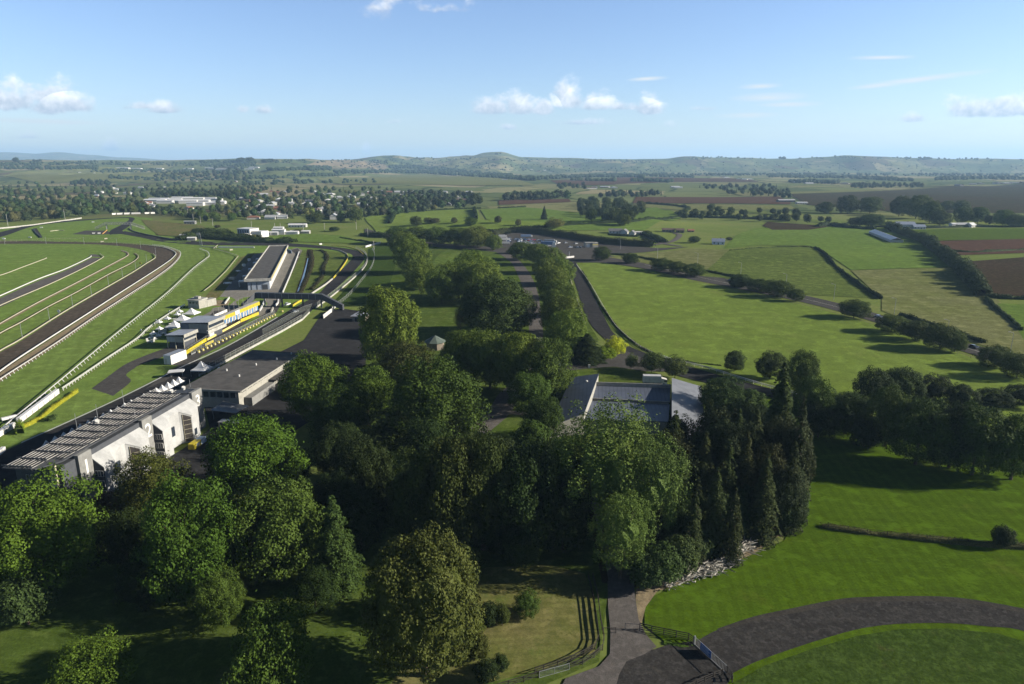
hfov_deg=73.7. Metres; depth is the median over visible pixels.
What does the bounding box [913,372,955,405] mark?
broadleaf tree
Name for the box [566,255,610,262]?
road junction
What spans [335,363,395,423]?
broadleaf tree
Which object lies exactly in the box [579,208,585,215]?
broadleaf tree
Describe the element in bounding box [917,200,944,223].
broadleaf tree
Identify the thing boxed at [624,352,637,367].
broadleaf tree
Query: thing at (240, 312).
banner stand
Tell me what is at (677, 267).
broadleaf tree
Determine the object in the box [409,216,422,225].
broadleaf tree
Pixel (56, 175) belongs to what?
field
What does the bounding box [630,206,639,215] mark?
broadleaf tree
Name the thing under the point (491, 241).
broadleaf tree
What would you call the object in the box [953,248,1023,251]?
cut hedge
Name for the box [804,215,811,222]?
broadleaf tree
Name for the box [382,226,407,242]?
broadleaf tree
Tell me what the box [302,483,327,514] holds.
broadleaf tree
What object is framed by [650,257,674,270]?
broadleaf tree
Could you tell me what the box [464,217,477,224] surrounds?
broadleaf tree
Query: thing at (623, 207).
broadleaf tree
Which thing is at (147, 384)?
track edge line
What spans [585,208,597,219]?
broadleaf tree
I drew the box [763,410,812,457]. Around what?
broadleaf tree
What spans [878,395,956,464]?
broadleaf tree
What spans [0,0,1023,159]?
sky
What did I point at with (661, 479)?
poplar tree
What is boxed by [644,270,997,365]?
wire fence
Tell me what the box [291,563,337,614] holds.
broadleaf tree
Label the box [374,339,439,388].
broadleaf tree
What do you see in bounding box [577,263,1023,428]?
meadow
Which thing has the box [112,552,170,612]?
broadleaf tree
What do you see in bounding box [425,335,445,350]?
garden kiosk
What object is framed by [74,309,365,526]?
car park
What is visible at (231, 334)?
wire fence
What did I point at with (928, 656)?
rough grass
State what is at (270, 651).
broadleaf tree
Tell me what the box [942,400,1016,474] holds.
broadleaf tree
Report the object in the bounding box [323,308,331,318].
track sign
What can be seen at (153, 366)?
grass plot
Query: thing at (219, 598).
broadleaf tree
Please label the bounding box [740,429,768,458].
broadleaf tree
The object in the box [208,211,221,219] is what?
broadleaf tree
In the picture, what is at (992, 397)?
broadleaf tree
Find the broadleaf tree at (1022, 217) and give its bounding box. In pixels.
[1017,215,1023,225]
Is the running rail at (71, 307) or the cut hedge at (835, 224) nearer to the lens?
the running rail at (71, 307)
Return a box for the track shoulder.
[718,596,1023,631]
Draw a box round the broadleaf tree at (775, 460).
[750,439,788,488]
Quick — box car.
[969,344,979,348]
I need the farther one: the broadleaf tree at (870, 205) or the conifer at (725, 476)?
the broadleaf tree at (870, 205)
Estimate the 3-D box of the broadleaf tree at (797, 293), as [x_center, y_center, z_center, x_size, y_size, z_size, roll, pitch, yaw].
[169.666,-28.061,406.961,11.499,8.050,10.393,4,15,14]
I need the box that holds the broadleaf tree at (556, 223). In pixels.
[544,218,564,228]
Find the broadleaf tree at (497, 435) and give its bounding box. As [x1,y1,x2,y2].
[467,429,517,473]
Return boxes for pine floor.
[588,459,778,586]
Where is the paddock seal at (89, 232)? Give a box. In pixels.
[74,230,108,234]
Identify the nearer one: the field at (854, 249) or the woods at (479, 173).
the field at (854, 249)
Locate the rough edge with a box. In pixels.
[661,640,692,648]
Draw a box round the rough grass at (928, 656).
[733,628,1023,683]
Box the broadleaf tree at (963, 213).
[952,206,974,222]
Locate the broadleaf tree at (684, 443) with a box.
[646,425,700,503]
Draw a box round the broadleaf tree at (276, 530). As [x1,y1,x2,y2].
[217,469,327,584]
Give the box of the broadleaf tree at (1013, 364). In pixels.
[994,352,1023,377]
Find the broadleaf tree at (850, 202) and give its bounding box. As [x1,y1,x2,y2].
[835,195,860,213]
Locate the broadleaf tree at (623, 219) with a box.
[615,214,630,224]
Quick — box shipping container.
[163,349,186,364]
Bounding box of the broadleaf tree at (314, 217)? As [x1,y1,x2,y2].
[305,212,323,222]
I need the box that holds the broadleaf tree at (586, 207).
[583,204,593,210]
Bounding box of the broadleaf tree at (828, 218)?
[825,216,831,221]
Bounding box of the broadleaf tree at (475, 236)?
[459,225,493,246]
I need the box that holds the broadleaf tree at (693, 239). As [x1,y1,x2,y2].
[687,236,701,242]
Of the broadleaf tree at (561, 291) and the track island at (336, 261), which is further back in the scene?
the track island at (336, 261)
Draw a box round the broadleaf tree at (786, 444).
[768,418,816,483]
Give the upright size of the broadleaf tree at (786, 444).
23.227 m
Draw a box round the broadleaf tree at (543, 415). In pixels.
[520,395,565,438]
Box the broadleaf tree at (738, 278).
[728,274,752,286]
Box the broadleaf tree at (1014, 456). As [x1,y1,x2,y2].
[984,410,1023,479]
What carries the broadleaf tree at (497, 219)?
on the field at (380, 224)
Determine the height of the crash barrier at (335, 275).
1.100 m
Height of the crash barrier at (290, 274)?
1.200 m
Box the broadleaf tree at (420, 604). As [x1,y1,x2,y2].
[357,520,486,683]
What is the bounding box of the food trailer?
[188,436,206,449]
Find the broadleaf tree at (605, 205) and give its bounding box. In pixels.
[601,202,609,208]
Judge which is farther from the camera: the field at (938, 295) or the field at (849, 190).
the field at (849, 190)
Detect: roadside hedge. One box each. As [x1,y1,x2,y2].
[610,253,654,259]
[705,269,764,280]
[898,312,987,342]
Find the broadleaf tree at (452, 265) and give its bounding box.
[434,258,473,298]
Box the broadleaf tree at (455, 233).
[444,227,469,245]
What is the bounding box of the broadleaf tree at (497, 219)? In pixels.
[494,216,501,222]
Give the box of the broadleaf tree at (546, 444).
[525,433,579,501]
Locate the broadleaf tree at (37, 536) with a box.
[0,460,110,595]
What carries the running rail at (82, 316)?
on the dirt track at (54, 326)
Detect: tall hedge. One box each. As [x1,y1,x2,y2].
[358,231,384,237]
[387,211,396,223]
[473,206,477,218]
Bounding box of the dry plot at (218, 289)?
[206,253,254,298]
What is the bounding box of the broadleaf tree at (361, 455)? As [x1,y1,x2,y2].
[328,431,394,513]
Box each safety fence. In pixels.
[199,316,301,375]
[262,304,309,333]
[315,247,367,307]
[343,248,374,297]
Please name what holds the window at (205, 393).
in the function building at (249, 378)
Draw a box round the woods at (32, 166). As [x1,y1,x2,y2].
[0,159,376,185]
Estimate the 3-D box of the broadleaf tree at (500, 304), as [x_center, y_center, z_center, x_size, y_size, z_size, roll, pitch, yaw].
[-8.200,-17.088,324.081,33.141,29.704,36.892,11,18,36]
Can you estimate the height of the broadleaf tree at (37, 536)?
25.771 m
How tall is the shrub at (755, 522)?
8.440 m
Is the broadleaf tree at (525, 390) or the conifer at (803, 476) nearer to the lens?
the conifer at (803, 476)
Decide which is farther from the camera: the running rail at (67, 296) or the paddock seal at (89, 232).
the paddock seal at (89, 232)
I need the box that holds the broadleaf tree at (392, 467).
[372,449,411,506]
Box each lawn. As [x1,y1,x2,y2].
[0,505,607,683]
[344,243,598,505]
[548,367,747,459]
[645,389,1023,683]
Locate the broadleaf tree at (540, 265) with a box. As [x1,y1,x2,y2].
[531,257,564,281]
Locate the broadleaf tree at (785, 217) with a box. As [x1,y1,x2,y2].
[781,213,790,221]
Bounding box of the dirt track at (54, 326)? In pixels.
[0,241,175,372]
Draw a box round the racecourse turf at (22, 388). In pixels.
[0,243,239,437]
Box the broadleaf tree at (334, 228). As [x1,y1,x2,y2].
[329,227,339,230]
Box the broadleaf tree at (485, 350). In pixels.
[461,327,512,391]
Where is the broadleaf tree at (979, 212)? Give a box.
[969,206,990,222]
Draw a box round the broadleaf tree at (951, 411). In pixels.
[927,399,979,467]
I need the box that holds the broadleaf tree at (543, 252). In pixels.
[533,246,566,269]
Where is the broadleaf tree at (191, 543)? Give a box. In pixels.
[129,464,244,606]
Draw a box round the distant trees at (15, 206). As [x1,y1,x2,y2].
[0,153,930,221]
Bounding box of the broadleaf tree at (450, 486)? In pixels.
[408,434,490,548]
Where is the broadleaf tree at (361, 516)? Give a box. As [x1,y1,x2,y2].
[335,483,388,553]
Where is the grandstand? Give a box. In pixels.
[1,379,205,512]
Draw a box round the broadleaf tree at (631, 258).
[621,252,640,262]
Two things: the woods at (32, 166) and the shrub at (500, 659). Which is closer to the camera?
the shrub at (500, 659)
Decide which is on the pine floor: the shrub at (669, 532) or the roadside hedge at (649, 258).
the shrub at (669, 532)
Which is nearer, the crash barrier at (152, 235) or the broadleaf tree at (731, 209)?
the crash barrier at (152, 235)
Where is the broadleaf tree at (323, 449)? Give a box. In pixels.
[308,418,365,479]
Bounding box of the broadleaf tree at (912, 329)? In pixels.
[895,320,930,340]
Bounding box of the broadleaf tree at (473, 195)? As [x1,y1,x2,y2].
[469,193,479,202]
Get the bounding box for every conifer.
[308,495,365,603]
[540,207,547,219]
[567,333,607,366]
[643,508,666,554]
[663,410,682,455]
[668,449,691,514]
[682,490,707,570]
[689,475,702,504]
[695,431,714,496]
[700,467,728,563]
[709,460,733,500]
[710,445,726,485]
[714,488,744,567]
[718,440,737,491]
[728,408,737,426]
[734,430,756,500]
[735,408,744,434]
[743,453,782,550]
[746,408,765,457]
[760,362,796,435]
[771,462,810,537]
[776,441,803,535]
[786,395,814,500]
[787,454,809,522]
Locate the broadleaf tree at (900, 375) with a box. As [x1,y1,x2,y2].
[882,365,929,401]
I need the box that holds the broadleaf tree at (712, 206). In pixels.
[707,204,714,209]
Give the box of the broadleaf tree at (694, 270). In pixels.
[681,263,708,275]
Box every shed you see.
[144,199,167,201]
[156,200,174,203]
[178,199,197,203]
[182,197,204,198]
[184,221,196,223]
[186,202,204,205]
[198,199,210,201]
[205,202,215,204]
[271,229,285,234]
[271,231,278,234]
[285,231,298,234]
[290,230,310,233]
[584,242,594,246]
[662,228,674,231]
[675,228,684,232]
[869,229,903,242]
[965,222,976,227]
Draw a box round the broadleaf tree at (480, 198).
[478,195,482,202]
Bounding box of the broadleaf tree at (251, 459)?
[200,411,310,507]
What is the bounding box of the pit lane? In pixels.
[148,248,299,387]
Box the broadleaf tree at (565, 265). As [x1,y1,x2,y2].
[551,257,577,280]
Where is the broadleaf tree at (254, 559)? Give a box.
[226,531,274,587]
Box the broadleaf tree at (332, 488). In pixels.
[313,467,359,534]
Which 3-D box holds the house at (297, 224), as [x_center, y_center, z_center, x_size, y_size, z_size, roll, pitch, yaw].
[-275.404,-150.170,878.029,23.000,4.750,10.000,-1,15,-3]
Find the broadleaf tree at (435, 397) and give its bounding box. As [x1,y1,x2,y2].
[383,353,492,439]
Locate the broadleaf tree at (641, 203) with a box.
[637,200,645,206]
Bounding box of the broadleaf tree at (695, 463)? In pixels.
[671,453,715,498]
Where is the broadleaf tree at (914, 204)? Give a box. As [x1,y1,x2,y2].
[897,194,934,218]
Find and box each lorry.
[521,234,532,236]
[541,241,553,244]
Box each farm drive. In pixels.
[640,234,679,245]
[653,233,681,244]
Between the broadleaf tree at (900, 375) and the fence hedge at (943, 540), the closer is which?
the fence hedge at (943, 540)
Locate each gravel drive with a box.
[563,581,656,683]
[588,483,630,581]
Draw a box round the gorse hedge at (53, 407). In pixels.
[21,388,78,427]
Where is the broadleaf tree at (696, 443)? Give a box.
[690,419,743,470]
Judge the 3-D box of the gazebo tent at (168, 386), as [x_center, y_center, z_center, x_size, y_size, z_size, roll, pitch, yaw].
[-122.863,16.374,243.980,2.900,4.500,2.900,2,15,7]
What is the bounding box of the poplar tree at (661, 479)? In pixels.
[617,426,695,543]
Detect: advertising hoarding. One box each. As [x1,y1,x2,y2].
[0,422,15,436]
[0,446,6,454]
[16,389,59,421]
[186,338,206,353]
[207,321,239,340]
[214,309,226,315]
[240,312,258,321]
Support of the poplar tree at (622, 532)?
on the pine floor
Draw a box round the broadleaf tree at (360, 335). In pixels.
[358,320,383,355]
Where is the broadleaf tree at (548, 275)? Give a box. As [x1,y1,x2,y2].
[536,265,570,296]
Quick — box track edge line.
[21,317,277,442]
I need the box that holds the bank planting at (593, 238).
[489,225,655,246]
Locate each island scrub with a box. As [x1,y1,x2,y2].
[297,250,314,292]
[310,249,329,289]
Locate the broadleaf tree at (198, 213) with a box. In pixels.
[195,209,203,219]
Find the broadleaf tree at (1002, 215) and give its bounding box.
[992,209,1014,225]
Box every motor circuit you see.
[0,217,134,236]
[0,231,363,489]
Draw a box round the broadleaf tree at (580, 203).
[576,200,583,206]
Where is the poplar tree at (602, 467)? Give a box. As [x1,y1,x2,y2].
[546,391,665,538]
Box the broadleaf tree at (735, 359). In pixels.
[724,350,746,371]
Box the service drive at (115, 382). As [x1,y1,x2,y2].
[91,346,181,395]
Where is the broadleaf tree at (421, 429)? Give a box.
[397,415,453,487]
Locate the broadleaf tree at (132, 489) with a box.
[105,445,197,527]
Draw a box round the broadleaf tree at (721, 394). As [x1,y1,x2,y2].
[698,375,748,414]
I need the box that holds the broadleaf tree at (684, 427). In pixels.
[658,413,701,444]
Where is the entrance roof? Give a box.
[218,419,241,429]
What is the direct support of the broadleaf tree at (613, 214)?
on the field at (521, 214)
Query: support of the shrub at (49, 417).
on the grass island at (81, 402)
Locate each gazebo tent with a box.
[158,385,168,390]
[164,382,174,389]
[170,380,179,389]
[176,377,185,386]
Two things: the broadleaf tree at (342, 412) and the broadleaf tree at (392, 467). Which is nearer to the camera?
the broadleaf tree at (392, 467)
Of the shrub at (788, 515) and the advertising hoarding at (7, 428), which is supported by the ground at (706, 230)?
the advertising hoarding at (7, 428)
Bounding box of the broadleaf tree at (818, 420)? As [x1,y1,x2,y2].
[798,398,843,441]
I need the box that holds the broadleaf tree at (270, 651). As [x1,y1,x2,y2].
[220,586,316,683]
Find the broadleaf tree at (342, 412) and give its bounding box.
[301,382,370,446]
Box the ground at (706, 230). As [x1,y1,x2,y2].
[0,152,1023,683]
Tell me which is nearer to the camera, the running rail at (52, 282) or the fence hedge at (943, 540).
the fence hedge at (943, 540)
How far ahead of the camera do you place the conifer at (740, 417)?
169.53 m
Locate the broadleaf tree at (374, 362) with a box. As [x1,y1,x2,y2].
[357,361,392,387]
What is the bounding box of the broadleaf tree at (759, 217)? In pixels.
[755,215,762,221]
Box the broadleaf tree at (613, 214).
[608,210,617,220]
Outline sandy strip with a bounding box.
[0,247,179,381]
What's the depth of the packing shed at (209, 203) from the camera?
1319.78 m
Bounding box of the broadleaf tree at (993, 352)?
[971,343,1016,366]
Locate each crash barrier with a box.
[0,217,81,228]
[128,228,176,240]
[218,246,253,247]
[282,252,298,292]
[311,278,332,292]
[333,254,347,278]
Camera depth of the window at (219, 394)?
228.85 m
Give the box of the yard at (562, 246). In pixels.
[490,233,683,252]
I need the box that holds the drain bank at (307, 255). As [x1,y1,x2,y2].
[295,249,312,292]
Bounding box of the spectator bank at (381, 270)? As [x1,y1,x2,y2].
[326,242,395,310]
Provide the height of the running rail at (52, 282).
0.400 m
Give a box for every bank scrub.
[175,231,297,243]
[191,227,234,235]
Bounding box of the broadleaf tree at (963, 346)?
[946,331,968,351]
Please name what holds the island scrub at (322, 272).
on the track island at (336, 261)
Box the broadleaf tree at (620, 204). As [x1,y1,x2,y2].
[615,200,623,208]
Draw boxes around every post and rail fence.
[498,671,538,683]
[535,573,598,673]
[569,574,604,668]
[639,623,693,642]
[688,668,723,683]
[727,666,732,682]
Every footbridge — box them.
[96,222,143,228]
[241,292,343,309]
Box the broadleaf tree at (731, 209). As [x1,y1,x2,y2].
[727,207,734,212]
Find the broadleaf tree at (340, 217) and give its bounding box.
[336,214,344,221]
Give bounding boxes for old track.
[617,640,731,683]
[699,601,1023,672]
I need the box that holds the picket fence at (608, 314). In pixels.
[576,263,650,350]
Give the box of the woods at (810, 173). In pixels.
[275,155,1023,175]
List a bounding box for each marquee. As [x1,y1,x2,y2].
[164,321,179,327]
[173,315,189,321]
[182,308,200,314]
[190,361,213,371]
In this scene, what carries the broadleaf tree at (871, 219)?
on the ground at (706, 230)
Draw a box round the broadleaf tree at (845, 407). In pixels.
[823,391,873,433]
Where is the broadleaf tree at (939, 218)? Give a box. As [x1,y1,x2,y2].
[930,209,953,225]
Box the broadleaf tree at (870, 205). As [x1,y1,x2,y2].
[859,196,885,213]
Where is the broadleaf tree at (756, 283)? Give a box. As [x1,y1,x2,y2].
[744,278,771,291]
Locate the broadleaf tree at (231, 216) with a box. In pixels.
[226,213,235,219]
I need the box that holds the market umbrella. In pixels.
[168,369,184,375]
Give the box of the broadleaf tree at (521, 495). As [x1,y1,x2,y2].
[482,442,562,549]
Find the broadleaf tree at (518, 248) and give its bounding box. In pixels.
[505,241,532,259]
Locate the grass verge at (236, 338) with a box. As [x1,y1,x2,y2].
[198,317,275,359]
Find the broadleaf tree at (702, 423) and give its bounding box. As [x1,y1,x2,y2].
[690,401,747,439]
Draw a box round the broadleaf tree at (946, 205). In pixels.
[935,200,954,209]
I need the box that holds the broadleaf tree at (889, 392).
[862,383,914,446]
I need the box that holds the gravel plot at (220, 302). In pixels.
[213,300,230,306]
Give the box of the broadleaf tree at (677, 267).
[668,260,686,272]
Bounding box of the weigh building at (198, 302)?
[187,296,216,308]
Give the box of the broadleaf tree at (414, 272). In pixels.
[400,258,435,290]
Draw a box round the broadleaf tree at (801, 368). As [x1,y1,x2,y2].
[782,348,820,393]
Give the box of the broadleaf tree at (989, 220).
[984,215,994,223]
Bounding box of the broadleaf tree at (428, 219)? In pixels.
[423,217,432,222]
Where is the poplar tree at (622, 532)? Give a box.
[587,483,656,578]
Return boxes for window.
[26,474,30,483]
[203,391,208,396]
[208,319,223,327]
[210,391,215,396]
[216,391,222,397]
[223,392,228,397]
[230,392,235,397]
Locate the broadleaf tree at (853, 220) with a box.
[846,217,865,225]
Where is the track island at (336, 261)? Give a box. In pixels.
[284,249,346,292]
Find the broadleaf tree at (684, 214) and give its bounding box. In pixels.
[682,212,687,217]
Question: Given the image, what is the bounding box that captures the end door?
[251,282,267,289]
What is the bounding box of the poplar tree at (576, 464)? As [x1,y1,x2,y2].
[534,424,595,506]
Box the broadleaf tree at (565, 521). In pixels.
[530,476,595,556]
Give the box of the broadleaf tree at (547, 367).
[518,335,577,398]
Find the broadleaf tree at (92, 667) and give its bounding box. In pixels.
[39,625,142,683]
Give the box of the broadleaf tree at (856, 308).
[836,298,872,318]
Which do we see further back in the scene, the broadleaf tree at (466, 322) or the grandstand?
the broadleaf tree at (466, 322)
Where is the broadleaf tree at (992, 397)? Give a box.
[976,386,1016,408]
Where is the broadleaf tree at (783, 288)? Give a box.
[762,279,794,297]
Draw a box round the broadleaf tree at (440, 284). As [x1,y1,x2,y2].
[419,266,460,304]
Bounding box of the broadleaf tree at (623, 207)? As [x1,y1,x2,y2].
[621,205,628,209]
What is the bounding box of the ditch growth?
[582,270,720,365]
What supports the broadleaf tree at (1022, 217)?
on the ground at (706, 230)
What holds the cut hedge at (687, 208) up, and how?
on the ground at (706, 230)
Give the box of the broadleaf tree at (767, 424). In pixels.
[761,415,805,456]
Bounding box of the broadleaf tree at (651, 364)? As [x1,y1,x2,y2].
[636,349,663,372]
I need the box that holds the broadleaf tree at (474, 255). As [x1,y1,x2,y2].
[453,248,497,272]
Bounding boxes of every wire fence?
[191,310,274,354]
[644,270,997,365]
[828,524,1023,545]
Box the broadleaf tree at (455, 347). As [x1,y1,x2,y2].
[437,328,487,380]
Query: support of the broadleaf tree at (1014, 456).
on the lawn at (876, 489)
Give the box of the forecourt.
[557,346,665,370]
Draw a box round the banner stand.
[219,301,259,323]
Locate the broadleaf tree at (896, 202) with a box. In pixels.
[889,195,909,215]
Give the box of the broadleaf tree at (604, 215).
[601,212,609,220]
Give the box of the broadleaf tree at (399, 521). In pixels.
[385,445,450,543]
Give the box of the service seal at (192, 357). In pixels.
[161,310,252,384]
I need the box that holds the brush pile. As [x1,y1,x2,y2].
[658,536,765,590]
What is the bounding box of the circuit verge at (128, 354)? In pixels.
[0,216,366,483]
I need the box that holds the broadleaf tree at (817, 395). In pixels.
[789,373,836,428]
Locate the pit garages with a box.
[238,245,287,289]
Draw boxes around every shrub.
[0,568,60,626]
[14,419,25,432]
[45,415,53,420]
[89,489,123,515]
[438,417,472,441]
[450,546,485,577]
[463,631,490,661]
[464,613,486,639]
[471,656,500,683]
[481,600,499,626]
[490,652,509,672]
[495,602,510,625]
[502,536,544,567]
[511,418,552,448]
[598,345,616,358]
[626,551,663,589]
[645,540,688,584]
[648,521,679,548]
[666,504,688,534]
[666,533,702,574]
[670,507,700,537]
[681,522,718,557]
[687,494,709,514]
[696,506,707,523]
[709,489,742,516]
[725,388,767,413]
[729,281,743,287]
[737,506,750,534]
[744,500,779,533]
[770,487,809,529]
[843,416,887,448]
[990,523,1017,548]
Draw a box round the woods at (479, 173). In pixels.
[266,164,1023,183]
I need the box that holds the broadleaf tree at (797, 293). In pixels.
[786,288,805,300]
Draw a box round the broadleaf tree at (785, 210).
[782,207,789,213]
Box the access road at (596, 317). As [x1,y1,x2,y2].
[569,261,871,417]
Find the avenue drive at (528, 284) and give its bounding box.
[471,252,543,433]
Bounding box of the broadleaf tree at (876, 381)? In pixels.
[849,364,900,413]
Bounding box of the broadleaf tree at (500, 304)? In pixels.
[454,273,535,334]
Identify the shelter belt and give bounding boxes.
[884,221,993,294]
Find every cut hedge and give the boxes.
[401,207,480,212]
[497,205,525,207]
[513,214,790,227]
[646,201,690,213]
[730,246,813,250]
[814,246,882,298]
[815,221,876,229]
[876,225,1023,227]
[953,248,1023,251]
[984,293,1023,299]
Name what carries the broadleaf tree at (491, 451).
on the front lawn at (174, 644)
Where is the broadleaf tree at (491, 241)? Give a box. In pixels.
[484,234,502,249]
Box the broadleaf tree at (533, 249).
[522,242,547,261]
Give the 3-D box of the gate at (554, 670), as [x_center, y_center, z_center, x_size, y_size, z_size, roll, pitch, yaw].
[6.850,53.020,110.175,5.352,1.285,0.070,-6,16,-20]
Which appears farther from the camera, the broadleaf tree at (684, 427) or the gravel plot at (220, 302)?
the gravel plot at (220, 302)
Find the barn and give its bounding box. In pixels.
[776,199,794,201]
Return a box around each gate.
[539,663,569,677]
[694,636,726,672]
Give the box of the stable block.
[550,374,703,437]
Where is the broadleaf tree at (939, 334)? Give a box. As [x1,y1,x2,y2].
[917,323,966,348]
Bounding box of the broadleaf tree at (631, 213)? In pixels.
[626,210,635,219]
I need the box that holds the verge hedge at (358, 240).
[339,237,376,242]
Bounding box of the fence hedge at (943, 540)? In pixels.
[819,522,1023,549]
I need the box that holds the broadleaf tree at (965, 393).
[946,382,982,406]
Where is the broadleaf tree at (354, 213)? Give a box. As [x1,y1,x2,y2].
[346,206,362,221]
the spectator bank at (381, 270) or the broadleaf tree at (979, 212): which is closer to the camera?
the spectator bank at (381, 270)
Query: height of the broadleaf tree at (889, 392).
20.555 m
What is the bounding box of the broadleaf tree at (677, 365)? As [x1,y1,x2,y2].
[660,354,691,377]
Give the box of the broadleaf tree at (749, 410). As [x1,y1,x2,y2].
[733,402,770,427]
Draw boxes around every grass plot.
[132,357,169,375]
[142,307,212,354]
[236,297,267,306]
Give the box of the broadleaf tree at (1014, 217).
[1005,213,1023,226]
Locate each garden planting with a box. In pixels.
[607,233,637,236]
[641,230,668,241]
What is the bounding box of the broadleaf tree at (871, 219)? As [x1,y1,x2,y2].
[856,214,885,225]
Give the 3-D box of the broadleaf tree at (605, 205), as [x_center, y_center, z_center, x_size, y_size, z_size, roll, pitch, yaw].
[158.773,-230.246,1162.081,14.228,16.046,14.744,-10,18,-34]
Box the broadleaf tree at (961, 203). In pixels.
[953,200,971,210]
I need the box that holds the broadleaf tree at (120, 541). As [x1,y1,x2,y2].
[86,503,149,571]
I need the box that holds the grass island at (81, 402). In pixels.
[13,389,111,441]
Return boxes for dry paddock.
[391,564,597,683]
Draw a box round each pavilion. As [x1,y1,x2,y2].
[164,329,197,348]
[180,316,226,338]
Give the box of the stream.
[298,259,307,290]
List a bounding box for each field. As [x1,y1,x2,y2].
[1,166,181,182]
[141,219,205,238]
[269,234,371,243]
[307,160,387,168]
[317,173,532,184]
[365,209,570,232]
[481,207,679,229]
[499,199,570,204]
[550,177,758,184]
[610,249,728,272]
[633,196,789,203]
[635,204,795,209]
[701,247,876,297]
[724,227,949,269]
[763,222,827,229]
[774,187,935,193]
[792,184,1023,212]
[851,268,1023,353]
[914,228,1023,239]
[939,239,1023,254]
[966,257,1023,295]
[997,303,1023,338]
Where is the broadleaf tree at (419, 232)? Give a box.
[403,226,432,242]
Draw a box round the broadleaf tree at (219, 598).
[187,563,250,633]
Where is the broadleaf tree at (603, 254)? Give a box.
[592,246,611,259]
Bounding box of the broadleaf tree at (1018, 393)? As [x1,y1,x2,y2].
[1001,382,1023,405]
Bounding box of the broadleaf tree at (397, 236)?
[387,231,418,255]
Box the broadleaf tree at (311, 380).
[272,349,349,427]
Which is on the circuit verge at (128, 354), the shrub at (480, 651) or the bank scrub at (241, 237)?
the bank scrub at (241, 237)
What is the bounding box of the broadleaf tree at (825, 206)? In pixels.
[814,201,835,213]
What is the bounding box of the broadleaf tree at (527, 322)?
[496,292,537,331]
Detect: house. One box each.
[246,216,259,218]
[264,215,276,218]
[276,215,287,218]
[288,223,307,226]
[330,213,336,219]
[608,228,622,233]
[620,229,628,233]
[712,237,724,244]
[894,221,915,228]
[912,224,925,228]
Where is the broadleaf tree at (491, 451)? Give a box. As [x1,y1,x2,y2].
[456,422,513,550]
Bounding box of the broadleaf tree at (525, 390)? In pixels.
[505,371,551,412]
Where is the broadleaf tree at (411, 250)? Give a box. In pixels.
[391,234,432,270]
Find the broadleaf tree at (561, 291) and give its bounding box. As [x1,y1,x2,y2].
[538,278,578,310]
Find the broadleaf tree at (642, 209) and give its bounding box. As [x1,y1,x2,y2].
[639,206,645,212]
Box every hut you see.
[187,237,196,240]
[351,312,368,321]
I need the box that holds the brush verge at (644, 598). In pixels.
[636,535,779,622]
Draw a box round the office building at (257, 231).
[237,227,268,236]
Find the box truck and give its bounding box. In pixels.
[642,374,666,383]
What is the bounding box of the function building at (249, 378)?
[181,350,300,406]
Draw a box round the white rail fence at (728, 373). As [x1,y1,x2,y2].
[660,354,796,393]
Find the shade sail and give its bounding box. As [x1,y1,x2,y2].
[211,401,248,418]
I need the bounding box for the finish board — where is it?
[1,414,17,422]
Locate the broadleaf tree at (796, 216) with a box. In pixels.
[793,213,799,221]
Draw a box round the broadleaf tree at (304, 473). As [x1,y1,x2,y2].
[269,444,313,484]
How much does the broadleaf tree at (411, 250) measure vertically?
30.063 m
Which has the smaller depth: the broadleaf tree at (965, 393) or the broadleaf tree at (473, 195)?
the broadleaf tree at (965, 393)
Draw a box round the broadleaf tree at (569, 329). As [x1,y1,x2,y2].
[544,308,587,352]
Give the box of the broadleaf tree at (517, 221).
[515,219,520,224]
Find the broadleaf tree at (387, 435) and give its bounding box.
[358,407,426,453]
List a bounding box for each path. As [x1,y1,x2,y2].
[0,251,128,324]
[0,253,138,334]
[0,254,99,306]
[472,406,534,414]
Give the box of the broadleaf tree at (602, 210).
[599,207,608,215]
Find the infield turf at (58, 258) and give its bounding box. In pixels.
[0,245,136,336]
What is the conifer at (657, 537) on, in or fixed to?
on the pine floor
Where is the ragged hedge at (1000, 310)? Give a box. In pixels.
[984,296,1023,329]
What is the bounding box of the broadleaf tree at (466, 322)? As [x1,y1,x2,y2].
[459,284,492,332]
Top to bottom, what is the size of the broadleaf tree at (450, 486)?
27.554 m
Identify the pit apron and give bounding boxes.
[203,248,301,315]
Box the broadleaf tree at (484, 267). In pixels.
[454,255,503,295]
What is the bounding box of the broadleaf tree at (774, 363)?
[754,350,787,378]
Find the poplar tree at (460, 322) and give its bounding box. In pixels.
[453,305,465,329]
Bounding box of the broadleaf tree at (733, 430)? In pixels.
[703,414,761,476]
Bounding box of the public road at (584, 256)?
[365,229,987,357]
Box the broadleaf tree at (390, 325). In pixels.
[356,284,421,364]
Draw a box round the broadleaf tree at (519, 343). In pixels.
[487,331,542,386]
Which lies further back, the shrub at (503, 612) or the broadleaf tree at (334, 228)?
the broadleaf tree at (334, 228)
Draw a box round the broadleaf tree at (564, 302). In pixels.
[537,292,582,328]
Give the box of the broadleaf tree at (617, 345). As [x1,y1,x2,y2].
[603,335,627,354]
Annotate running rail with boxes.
[0,244,175,370]
[0,244,180,380]
[0,248,208,428]
[0,250,128,323]
[0,253,138,332]
[0,253,155,350]
[0,254,103,305]
[0,255,91,295]
[1,257,46,274]
[62,304,184,390]
[204,245,237,290]
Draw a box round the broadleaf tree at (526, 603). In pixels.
[512,587,540,620]
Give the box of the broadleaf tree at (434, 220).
[430,218,439,222]
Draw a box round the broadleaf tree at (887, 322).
[874,313,911,332]
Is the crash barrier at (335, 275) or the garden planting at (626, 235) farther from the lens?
the garden planting at (626, 235)
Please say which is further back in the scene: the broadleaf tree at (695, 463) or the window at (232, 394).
the window at (232, 394)
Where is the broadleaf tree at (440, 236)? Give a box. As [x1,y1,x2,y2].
[425,226,453,243]

